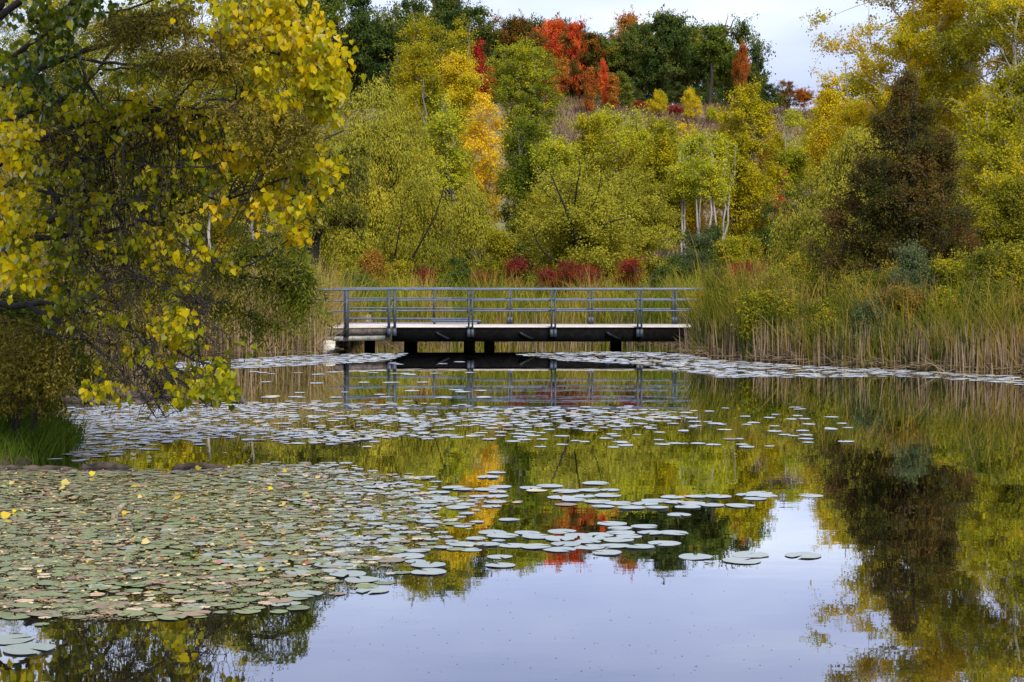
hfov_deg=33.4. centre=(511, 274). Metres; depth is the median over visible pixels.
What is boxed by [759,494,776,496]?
lily pad
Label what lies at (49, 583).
lily pad
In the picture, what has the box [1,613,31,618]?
lily pad
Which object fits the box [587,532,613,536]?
lily pad
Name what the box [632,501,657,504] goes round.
lily pad
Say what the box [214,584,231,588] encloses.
lily pad
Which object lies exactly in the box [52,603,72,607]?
lily pad
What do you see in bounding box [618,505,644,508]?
lily pad
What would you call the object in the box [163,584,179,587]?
lily pad
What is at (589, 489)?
lily pad
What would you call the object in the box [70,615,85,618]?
lily pad
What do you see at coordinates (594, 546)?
lily pad
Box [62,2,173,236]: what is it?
background tree
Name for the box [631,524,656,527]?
lily pad
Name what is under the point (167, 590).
lily pad
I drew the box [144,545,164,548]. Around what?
lily pad
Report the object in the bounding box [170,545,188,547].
lily pad
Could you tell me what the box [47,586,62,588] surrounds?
lily pad
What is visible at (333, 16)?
broadleaf tree
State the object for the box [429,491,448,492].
lily pad
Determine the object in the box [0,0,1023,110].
sky
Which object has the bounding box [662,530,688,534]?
lily pad
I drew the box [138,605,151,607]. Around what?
lily pad
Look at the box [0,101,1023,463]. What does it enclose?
ground
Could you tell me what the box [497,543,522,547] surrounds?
lily pad
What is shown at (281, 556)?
lily pad
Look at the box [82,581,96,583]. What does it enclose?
lily pad
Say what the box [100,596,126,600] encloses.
lily pad
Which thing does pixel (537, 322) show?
dead reeds
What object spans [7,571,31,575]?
lily pad
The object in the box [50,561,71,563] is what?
lily pad
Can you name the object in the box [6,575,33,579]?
lily pad
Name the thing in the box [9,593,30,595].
lily pad
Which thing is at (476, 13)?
broadleaf tree
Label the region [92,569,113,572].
lily pad
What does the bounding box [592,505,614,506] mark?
lily pad
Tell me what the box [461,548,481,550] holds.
lily pad
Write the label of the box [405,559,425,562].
lily pad
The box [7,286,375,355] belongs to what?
dead reeds
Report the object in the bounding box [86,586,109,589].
lily pad
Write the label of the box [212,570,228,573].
lily pad
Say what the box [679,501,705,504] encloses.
lily pad
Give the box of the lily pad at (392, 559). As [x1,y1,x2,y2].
[376,557,404,561]
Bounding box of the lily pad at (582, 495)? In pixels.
[573,494,594,496]
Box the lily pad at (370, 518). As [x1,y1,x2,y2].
[363,517,382,519]
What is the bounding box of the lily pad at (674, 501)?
[665,500,681,502]
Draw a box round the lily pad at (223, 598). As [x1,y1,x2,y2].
[214,597,234,600]
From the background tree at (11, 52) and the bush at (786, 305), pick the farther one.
the background tree at (11, 52)
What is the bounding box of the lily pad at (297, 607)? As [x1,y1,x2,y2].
[286,605,309,609]
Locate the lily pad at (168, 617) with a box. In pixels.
[157,614,186,619]
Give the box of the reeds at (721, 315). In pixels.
[652,224,1023,373]
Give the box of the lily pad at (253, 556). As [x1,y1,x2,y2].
[243,554,263,557]
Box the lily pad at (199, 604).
[182,603,205,607]
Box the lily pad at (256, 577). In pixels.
[247,575,264,578]
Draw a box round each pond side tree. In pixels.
[505,143,657,295]
[506,186,564,258]
[603,160,691,285]
[918,173,1011,274]
[970,168,1023,290]
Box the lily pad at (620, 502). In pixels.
[605,501,630,504]
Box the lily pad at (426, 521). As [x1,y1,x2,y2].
[416,519,439,522]
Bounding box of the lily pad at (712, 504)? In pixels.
[699,503,724,505]
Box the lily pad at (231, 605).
[223,604,241,607]
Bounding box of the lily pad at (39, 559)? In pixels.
[33,558,52,560]
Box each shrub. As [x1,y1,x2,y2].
[0,277,125,421]
[0,311,106,446]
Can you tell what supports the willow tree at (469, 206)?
on the ground at (22, 459)
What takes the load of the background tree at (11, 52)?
on the ground at (22, 459)
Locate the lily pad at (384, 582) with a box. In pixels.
[374,581,394,583]
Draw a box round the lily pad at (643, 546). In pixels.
[628,544,654,547]
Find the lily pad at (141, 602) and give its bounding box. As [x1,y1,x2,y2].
[133,601,148,604]
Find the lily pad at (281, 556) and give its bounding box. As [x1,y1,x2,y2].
[270,555,289,558]
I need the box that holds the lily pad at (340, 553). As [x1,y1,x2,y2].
[328,552,347,555]
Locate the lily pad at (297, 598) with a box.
[287,596,308,599]
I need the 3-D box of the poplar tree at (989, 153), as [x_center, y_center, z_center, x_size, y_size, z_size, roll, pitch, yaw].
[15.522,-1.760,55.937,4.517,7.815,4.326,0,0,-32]
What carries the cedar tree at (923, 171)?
on the ground at (22, 459)
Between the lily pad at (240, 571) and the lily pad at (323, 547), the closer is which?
the lily pad at (240, 571)
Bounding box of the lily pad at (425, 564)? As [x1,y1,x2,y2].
[411,562,445,566]
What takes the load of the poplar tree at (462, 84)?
on the ground at (22, 459)
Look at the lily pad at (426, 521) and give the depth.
14.74 m
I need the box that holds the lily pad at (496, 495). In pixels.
[485,494,508,497]
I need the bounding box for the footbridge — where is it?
[316,287,703,348]
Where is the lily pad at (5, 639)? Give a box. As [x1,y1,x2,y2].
[0,634,33,643]
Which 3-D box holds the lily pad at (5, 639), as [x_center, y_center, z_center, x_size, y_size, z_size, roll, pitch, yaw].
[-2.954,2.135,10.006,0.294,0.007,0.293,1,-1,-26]
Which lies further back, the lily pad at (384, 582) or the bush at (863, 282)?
the bush at (863, 282)
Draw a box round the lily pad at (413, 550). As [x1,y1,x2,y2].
[405,549,430,551]
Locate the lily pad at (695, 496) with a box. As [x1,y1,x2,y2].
[685,495,705,496]
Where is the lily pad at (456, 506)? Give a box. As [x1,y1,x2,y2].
[446,505,469,508]
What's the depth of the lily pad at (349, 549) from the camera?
13.26 m
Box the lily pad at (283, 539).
[275,538,295,540]
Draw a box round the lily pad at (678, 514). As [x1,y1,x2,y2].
[667,513,690,515]
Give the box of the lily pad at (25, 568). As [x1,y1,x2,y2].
[18,567,32,569]
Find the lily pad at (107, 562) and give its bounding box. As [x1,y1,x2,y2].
[102,561,122,563]
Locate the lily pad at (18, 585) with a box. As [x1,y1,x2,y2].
[6,584,30,587]
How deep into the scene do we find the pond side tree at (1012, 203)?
47.76 m
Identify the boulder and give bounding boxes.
[321,340,335,352]
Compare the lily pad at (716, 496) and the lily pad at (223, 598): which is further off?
the lily pad at (716, 496)
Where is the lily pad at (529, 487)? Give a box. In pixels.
[520,486,541,488]
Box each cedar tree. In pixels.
[798,67,990,302]
[903,63,937,242]
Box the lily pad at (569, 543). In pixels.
[551,541,580,545]
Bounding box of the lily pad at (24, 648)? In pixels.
[2,643,55,653]
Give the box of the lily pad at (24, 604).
[12,602,42,606]
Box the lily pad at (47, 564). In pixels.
[38,563,55,565]
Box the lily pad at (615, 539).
[604,537,633,541]
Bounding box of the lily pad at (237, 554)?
[228,553,248,556]
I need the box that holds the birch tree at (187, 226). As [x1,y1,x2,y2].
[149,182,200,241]
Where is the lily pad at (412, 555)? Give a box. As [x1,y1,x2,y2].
[393,553,423,558]
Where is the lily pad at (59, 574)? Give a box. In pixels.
[52,572,70,575]
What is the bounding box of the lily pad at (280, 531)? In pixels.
[275,530,294,532]
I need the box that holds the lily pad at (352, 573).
[329,570,365,576]
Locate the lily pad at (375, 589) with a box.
[356,587,388,592]
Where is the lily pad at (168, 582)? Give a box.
[160,581,182,584]
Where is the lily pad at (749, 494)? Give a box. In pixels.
[736,493,759,495]
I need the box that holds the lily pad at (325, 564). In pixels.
[314,562,346,566]
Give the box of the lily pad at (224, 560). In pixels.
[213,559,236,562]
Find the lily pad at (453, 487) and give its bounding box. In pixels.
[442,486,463,487]
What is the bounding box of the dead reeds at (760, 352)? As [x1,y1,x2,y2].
[669,307,1023,374]
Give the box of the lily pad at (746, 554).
[731,551,768,556]
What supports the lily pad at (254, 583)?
on the water
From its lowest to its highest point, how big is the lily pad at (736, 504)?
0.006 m
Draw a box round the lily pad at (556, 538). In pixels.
[545,536,574,540]
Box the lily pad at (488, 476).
[477,475,498,477]
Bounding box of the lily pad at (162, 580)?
[146,579,167,582]
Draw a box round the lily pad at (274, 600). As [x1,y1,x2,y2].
[268,598,292,602]
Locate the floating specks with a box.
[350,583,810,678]
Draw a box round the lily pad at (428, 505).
[416,504,436,506]
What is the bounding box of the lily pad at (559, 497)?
[547,495,574,498]
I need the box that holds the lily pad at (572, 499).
[562,498,585,500]
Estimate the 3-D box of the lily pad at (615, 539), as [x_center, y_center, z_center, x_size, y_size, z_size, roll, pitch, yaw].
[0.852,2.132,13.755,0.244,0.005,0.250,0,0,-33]
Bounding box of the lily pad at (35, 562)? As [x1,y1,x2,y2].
[26,561,49,564]
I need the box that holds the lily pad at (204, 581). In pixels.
[198,580,212,583]
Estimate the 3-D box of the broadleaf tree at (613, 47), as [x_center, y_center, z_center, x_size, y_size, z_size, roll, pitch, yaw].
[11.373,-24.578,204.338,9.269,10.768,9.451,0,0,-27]
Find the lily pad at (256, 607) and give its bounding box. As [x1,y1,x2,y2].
[248,606,264,608]
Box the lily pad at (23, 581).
[16,579,35,583]
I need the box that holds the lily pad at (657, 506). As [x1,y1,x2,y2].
[646,506,666,507]
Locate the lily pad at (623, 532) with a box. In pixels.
[606,530,634,533]
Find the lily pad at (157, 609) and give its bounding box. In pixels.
[146,607,171,611]
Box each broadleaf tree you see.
[201,0,280,77]
[254,0,351,83]
[318,0,386,100]
[335,0,415,87]
[342,50,375,103]
[374,0,437,89]
[410,0,473,109]
[429,0,503,84]
[468,9,532,85]
[494,8,553,82]
[498,12,547,99]
[530,14,568,84]
[540,11,586,58]
[545,27,611,98]
[554,14,590,99]
[581,24,633,88]
[605,4,648,89]
[606,18,667,90]
[625,4,702,96]
[633,19,690,95]
[657,38,725,93]
[662,23,719,104]
[684,15,732,98]
[689,15,740,103]
[701,13,775,105]
[713,50,741,104]
[731,37,752,101]
[747,41,769,103]
[758,82,787,108]
[774,79,799,109]
[792,85,813,111]
[813,83,838,105]
[836,75,867,103]
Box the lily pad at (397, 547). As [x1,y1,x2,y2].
[387,546,407,549]
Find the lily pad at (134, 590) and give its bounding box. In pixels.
[125,589,142,591]
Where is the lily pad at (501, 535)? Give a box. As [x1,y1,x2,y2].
[486,533,518,537]
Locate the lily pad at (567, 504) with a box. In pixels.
[555,503,576,505]
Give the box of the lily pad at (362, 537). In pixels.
[351,535,376,538]
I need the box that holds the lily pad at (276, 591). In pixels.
[269,589,296,593]
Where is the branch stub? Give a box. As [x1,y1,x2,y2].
[109,502,126,522]
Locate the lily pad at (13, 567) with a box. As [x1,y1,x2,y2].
[1,566,22,569]
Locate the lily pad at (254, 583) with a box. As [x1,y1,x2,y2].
[237,581,260,585]
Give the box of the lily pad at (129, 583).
[115,581,141,585]
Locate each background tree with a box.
[0,0,70,222]
[0,23,84,264]
[6,0,126,279]
[13,0,131,259]
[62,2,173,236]
[68,5,199,236]
[115,0,201,203]
[145,2,241,260]
[154,0,244,223]
[199,61,304,259]
[208,0,296,240]
[251,33,334,257]
[313,75,364,276]
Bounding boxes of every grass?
[0,356,97,462]
[511,93,991,259]
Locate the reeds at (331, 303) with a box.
[0,241,386,354]
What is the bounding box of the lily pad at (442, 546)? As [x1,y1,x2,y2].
[433,545,451,547]
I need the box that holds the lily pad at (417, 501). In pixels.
[414,500,439,502]
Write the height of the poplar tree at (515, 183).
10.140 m
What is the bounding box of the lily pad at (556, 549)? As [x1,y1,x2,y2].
[543,547,575,551]
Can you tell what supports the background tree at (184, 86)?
on the ground at (22, 459)
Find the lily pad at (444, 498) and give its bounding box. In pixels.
[432,497,458,499]
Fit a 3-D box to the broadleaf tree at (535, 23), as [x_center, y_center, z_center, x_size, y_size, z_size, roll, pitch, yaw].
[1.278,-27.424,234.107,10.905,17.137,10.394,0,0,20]
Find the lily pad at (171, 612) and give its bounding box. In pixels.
[163,611,181,614]
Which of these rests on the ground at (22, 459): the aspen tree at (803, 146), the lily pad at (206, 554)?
the aspen tree at (803, 146)
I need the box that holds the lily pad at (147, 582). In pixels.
[141,581,152,584]
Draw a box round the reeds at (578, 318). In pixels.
[262,259,791,341]
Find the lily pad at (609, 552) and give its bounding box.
[592,550,620,554]
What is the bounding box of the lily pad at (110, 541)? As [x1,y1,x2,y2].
[102,540,120,542]
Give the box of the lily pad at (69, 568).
[59,567,83,571]
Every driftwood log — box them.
[0,465,76,469]
[55,387,172,398]
[64,396,111,404]
[81,461,128,468]
[171,462,232,468]
[209,395,247,404]
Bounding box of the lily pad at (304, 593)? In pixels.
[287,590,322,596]
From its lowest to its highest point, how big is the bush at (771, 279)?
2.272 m
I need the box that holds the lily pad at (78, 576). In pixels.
[63,574,86,578]
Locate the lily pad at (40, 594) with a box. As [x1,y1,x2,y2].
[28,591,52,595]
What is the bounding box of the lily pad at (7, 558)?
[0,557,19,560]
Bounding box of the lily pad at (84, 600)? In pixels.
[70,599,85,602]
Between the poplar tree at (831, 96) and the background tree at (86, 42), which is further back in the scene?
the poplar tree at (831, 96)
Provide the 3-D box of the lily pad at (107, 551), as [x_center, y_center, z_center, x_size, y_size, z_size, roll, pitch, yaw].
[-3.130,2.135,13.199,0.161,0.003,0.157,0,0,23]
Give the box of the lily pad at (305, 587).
[295,586,311,588]
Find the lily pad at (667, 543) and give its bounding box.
[648,540,680,545]
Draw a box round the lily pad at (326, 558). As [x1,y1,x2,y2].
[319,557,336,559]
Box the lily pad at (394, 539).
[377,538,401,541]
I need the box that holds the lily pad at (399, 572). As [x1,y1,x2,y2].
[394,571,410,573]
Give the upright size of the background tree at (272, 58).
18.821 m
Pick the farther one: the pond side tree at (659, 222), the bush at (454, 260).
the pond side tree at (659, 222)
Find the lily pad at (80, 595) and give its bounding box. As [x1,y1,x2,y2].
[64,592,90,596]
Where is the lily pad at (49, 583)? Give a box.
[38,581,60,584]
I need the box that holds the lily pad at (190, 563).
[181,562,201,564]
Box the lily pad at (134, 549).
[125,548,145,550]
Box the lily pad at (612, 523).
[597,521,626,525]
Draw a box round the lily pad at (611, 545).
[599,543,630,547]
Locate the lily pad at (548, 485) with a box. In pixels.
[536,484,562,486]
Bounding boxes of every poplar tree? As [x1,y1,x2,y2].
[379,6,461,159]
[382,42,424,193]
[390,79,441,206]
[415,89,488,277]
[432,14,486,173]
[433,46,487,167]
[482,33,571,218]
[482,109,557,254]
[526,127,610,209]
[555,109,618,207]
[585,103,636,186]
[596,130,646,225]
[615,101,658,254]
[632,110,695,276]
[661,118,713,255]
[705,76,789,253]
[800,63,853,205]
[820,96,898,209]
[942,101,1023,260]
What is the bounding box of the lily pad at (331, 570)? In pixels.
[321,568,346,572]
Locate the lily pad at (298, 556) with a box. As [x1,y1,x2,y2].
[289,555,306,557]
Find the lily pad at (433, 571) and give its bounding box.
[411,568,445,573]
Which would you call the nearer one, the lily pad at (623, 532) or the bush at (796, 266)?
the lily pad at (623, 532)
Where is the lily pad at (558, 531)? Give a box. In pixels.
[548,529,575,533]
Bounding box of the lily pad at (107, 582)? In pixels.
[97,581,116,583]
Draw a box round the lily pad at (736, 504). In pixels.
[725,503,754,506]
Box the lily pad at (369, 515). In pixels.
[357,513,381,516]
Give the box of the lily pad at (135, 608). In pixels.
[126,608,143,609]
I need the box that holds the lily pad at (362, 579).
[345,576,378,582]
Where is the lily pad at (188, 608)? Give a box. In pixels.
[177,607,202,610]
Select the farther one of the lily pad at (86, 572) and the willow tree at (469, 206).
the willow tree at (469, 206)
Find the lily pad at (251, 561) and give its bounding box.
[244,560,263,563]
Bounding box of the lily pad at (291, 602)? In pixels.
[282,601,300,604]
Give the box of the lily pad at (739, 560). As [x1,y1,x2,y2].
[722,557,760,563]
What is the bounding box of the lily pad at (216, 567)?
[201,565,225,569]
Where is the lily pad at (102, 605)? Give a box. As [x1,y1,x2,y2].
[91,603,113,607]
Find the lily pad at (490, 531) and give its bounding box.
[478,529,506,533]
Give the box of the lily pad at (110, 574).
[98,572,123,576]
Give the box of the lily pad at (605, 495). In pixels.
[594,493,620,496]
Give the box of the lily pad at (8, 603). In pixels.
[0,602,17,605]
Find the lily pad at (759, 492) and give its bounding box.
[747,491,772,493]
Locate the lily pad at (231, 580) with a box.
[220,579,238,581]
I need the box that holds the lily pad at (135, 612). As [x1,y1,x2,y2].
[118,610,146,615]
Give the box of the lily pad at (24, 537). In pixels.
[16,536,32,538]
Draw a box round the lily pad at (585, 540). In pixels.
[574,539,600,542]
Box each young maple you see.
[469,37,490,108]
[480,66,498,105]
[541,67,561,101]
[553,56,572,95]
[578,65,599,114]
[597,58,609,107]
[604,73,621,110]
[615,70,637,106]
[771,166,794,258]
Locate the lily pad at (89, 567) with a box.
[75,565,97,568]
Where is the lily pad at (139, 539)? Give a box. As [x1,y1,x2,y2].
[133,538,152,541]
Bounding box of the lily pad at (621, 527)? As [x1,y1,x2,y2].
[608,526,631,529]
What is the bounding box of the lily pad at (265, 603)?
[258,601,273,604]
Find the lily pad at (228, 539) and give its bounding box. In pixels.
[223,538,237,541]
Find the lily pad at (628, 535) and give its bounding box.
[616,534,641,537]
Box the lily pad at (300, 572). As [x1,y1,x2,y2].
[285,570,309,574]
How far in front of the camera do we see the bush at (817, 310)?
41.35 m
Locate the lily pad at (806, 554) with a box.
[785,552,821,557]
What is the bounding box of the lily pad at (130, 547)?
[118,545,140,548]
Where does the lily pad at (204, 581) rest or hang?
on the water
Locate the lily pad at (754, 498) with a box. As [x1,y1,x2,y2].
[744,497,766,499]
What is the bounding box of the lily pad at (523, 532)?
[514,530,539,533]
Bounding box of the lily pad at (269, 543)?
[261,542,280,544]
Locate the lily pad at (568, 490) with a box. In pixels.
[552,489,578,492]
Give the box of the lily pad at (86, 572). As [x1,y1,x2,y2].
[77,571,95,573]
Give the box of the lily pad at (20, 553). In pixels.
[11,552,31,555]
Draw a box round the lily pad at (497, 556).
[487,555,512,558]
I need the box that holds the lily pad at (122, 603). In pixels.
[111,601,129,604]
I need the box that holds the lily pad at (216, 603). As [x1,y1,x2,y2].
[205,602,226,605]
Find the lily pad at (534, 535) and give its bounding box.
[522,533,552,538]
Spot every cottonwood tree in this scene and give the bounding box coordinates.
[799,0,1023,193]
[920,0,1023,200]
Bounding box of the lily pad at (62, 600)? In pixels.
[50,599,70,602]
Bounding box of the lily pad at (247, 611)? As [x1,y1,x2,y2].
[234,608,260,613]
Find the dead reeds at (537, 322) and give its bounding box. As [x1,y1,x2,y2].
[339,302,691,341]
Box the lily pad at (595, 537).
[580,536,605,539]
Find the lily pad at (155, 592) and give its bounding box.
[143,591,162,594]
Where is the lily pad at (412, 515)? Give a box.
[407,514,434,516]
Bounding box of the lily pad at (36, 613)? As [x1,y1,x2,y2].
[26,610,60,615]
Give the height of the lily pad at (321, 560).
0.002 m
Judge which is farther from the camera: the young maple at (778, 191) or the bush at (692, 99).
the bush at (692, 99)
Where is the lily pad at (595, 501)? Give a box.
[584,499,609,502]
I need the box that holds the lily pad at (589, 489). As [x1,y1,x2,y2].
[577,488,599,490]
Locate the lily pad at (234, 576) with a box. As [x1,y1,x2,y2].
[218,574,243,578]
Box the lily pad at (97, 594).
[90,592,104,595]
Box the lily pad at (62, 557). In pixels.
[51,556,74,558]
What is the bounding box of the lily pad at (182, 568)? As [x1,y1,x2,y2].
[177,567,193,569]
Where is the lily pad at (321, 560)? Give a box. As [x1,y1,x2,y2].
[311,559,329,562]
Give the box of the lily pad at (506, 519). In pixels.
[499,518,518,520]
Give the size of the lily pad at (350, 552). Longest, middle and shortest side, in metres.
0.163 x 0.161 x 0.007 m
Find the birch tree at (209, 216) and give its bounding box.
[187,126,234,248]
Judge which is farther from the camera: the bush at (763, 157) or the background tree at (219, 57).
the bush at (763, 157)
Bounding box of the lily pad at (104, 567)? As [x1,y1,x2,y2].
[97,566,116,568]
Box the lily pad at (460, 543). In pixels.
[446,541,474,545]
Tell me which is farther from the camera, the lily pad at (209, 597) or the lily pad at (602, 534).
the lily pad at (602, 534)
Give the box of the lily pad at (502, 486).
[489,485,510,487]
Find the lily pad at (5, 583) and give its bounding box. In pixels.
[0,582,15,585]
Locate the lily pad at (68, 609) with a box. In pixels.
[58,608,80,611]
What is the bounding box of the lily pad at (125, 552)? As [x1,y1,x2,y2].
[115,551,137,554]
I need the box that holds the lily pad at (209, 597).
[197,595,214,598]
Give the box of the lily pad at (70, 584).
[55,582,83,586]
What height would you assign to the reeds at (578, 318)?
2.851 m
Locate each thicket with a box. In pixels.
[0,160,91,293]
[94,182,184,275]
[177,202,266,288]
[252,214,327,286]
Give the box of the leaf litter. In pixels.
[0,351,1023,616]
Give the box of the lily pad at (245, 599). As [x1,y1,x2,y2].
[232,597,256,601]
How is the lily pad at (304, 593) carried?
on the water
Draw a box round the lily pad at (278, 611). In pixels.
[270,609,287,612]
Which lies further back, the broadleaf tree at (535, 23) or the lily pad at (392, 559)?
the broadleaf tree at (535, 23)
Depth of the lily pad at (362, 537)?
13.87 m
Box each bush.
[321,250,371,282]
[335,266,381,306]
[344,82,370,108]
[355,245,397,297]
[360,75,395,108]
[380,256,419,297]
[407,262,436,295]
[423,87,438,110]
[437,255,476,301]
[464,266,504,302]
[474,223,529,294]
[499,231,550,295]
[500,252,534,295]
[522,260,559,301]
[531,264,564,295]
[554,258,592,295]
[563,85,579,97]
[576,260,607,295]
[591,91,619,102]
[596,245,649,297]
[609,251,648,297]
[621,100,648,108]
[625,83,649,102]
[637,78,674,103]
[643,226,723,286]
[644,254,697,297]
[645,89,667,114]
[665,83,705,104]
[667,105,684,114]
[680,86,703,118]
[687,257,747,321]
[688,219,729,279]
[694,229,766,281]
[696,87,728,105]
[702,272,759,321]
[703,105,721,121]
[724,256,759,282]
[729,281,794,345]
[736,281,816,346]
[738,265,804,312]
[741,197,791,265]
[746,255,774,278]
[755,137,770,167]
[763,248,824,303]
[770,187,803,251]
[791,293,853,352]
[794,244,831,288]
[804,243,872,297]
[822,260,892,310]
[835,289,904,354]
[868,257,905,302]
[868,277,932,338]
[873,236,949,296]
[904,283,967,338]
[925,252,969,299]
[928,246,985,303]
[948,233,1016,298]
[950,271,1012,330]
[981,234,1023,304]
[988,290,1023,334]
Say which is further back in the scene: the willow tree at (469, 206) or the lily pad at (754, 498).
the willow tree at (469, 206)
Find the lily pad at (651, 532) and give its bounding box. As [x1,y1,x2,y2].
[638,530,663,533]
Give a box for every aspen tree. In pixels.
[454,88,522,262]
[662,137,704,279]
[675,127,717,234]
[683,125,736,226]
[704,129,745,241]
[760,129,801,201]
[770,105,812,219]
[791,116,817,212]
[800,119,834,209]
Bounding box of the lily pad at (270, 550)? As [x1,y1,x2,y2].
[260,548,279,551]
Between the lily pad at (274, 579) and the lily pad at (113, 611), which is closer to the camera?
the lily pad at (113, 611)
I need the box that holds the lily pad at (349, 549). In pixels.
[334,547,360,550]
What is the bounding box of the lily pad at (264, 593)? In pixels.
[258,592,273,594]
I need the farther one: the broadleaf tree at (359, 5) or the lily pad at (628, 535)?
the broadleaf tree at (359, 5)
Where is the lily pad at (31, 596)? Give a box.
[22,595,39,597]
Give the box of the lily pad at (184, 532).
[177,531,196,533]
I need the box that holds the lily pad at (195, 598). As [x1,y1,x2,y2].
[184,597,201,599]
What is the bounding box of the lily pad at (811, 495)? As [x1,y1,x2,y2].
[801,494,822,496]
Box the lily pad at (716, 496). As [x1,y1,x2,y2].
[704,494,731,497]
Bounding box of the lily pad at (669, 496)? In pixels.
[661,495,684,497]
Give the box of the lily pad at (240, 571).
[228,569,245,572]
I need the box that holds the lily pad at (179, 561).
[171,559,195,563]
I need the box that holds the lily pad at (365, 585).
[355,583,379,587]
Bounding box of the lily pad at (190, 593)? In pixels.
[183,590,203,594]
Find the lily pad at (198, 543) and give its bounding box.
[193,542,211,544]
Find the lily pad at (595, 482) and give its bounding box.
[583,481,606,484]
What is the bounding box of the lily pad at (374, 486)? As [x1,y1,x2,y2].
[363,485,387,487]
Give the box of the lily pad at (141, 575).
[131,574,150,576]
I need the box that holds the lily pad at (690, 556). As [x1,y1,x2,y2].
[679,553,712,559]
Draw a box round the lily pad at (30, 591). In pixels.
[21,589,42,592]
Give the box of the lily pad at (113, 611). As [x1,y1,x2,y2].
[99,610,120,613]
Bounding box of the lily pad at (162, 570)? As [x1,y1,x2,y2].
[153,569,170,572]
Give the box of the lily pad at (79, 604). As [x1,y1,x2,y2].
[68,602,90,606]
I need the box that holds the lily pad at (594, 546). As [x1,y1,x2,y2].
[574,544,604,548]
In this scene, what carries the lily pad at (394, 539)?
on the water
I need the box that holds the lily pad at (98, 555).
[82,553,103,556]
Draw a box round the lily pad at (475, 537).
[466,536,485,539]
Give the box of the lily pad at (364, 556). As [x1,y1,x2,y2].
[350,555,372,558]
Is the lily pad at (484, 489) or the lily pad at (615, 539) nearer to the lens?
the lily pad at (615, 539)
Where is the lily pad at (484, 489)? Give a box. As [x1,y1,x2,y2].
[474,487,496,490]
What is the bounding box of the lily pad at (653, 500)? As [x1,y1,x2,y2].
[642,499,669,501]
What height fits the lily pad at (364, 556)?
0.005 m
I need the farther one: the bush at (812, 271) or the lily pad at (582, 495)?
the bush at (812, 271)
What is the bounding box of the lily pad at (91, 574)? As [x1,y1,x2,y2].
[83,573,99,576]
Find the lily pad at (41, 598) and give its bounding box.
[30,597,46,599]
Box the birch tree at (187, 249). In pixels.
[160,149,211,254]
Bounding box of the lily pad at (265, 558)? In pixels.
[259,557,274,560]
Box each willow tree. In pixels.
[279,130,372,271]
[303,75,464,277]
[373,169,469,295]
[440,173,509,296]
[760,191,824,279]
[782,121,897,276]
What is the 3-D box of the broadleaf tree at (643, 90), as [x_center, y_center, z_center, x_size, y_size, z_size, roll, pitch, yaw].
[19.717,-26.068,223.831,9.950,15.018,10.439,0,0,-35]
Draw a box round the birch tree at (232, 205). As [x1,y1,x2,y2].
[217,168,270,264]
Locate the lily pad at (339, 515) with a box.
[330,513,350,516]
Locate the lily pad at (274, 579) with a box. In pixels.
[264,578,284,581]
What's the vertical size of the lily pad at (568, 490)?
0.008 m
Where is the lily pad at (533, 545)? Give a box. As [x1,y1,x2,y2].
[521,543,550,548]
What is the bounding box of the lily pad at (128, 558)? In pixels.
[112,557,133,560]
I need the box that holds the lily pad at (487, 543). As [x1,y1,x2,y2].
[475,542,499,545]
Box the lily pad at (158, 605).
[151,604,170,607]
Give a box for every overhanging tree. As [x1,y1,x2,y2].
[0,0,340,361]
[0,0,365,430]
[0,3,332,419]
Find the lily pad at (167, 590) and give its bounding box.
[161,589,179,591]
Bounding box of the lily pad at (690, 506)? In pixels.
[675,505,700,507]
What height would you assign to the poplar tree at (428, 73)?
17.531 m
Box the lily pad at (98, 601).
[88,599,117,603]
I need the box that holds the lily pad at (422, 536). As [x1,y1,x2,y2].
[412,535,430,537]
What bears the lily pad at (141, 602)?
on the water
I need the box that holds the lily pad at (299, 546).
[287,545,304,547]
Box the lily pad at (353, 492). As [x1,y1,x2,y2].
[344,492,363,493]
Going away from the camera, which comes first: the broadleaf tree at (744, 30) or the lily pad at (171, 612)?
the lily pad at (171, 612)
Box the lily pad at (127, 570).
[119,569,138,571]
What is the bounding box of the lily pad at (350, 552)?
[344,551,362,553]
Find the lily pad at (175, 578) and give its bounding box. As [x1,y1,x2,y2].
[162,576,189,580]
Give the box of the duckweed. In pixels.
[0,352,1020,620]
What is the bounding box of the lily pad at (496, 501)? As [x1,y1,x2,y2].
[484,500,506,502]
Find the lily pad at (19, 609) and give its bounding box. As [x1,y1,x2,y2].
[11,608,29,611]
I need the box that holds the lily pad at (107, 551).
[97,550,116,552]
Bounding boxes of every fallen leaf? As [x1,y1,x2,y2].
[0,511,10,518]
[60,479,70,484]
[141,538,149,543]
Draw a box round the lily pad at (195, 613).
[182,610,210,615]
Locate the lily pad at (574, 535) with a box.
[564,533,592,537]
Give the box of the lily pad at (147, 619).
[139,618,156,620]
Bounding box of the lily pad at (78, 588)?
[71,586,87,589]
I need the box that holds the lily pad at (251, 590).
[243,588,263,591]
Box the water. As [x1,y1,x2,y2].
[0,340,1023,681]
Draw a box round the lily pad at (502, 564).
[485,562,514,566]
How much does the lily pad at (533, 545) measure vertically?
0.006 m
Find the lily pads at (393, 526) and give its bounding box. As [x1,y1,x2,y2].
[50,352,1023,605]
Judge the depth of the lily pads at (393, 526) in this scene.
24.13 m
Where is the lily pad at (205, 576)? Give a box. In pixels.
[197,575,214,578]
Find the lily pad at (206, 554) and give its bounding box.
[200,552,218,555]
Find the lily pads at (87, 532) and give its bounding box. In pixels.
[0,461,464,624]
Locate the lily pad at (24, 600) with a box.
[15,599,33,601]
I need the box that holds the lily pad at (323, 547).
[312,546,332,548]
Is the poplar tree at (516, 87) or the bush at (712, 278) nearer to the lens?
the bush at (712, 278)
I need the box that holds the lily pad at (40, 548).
[31,547,50,549]

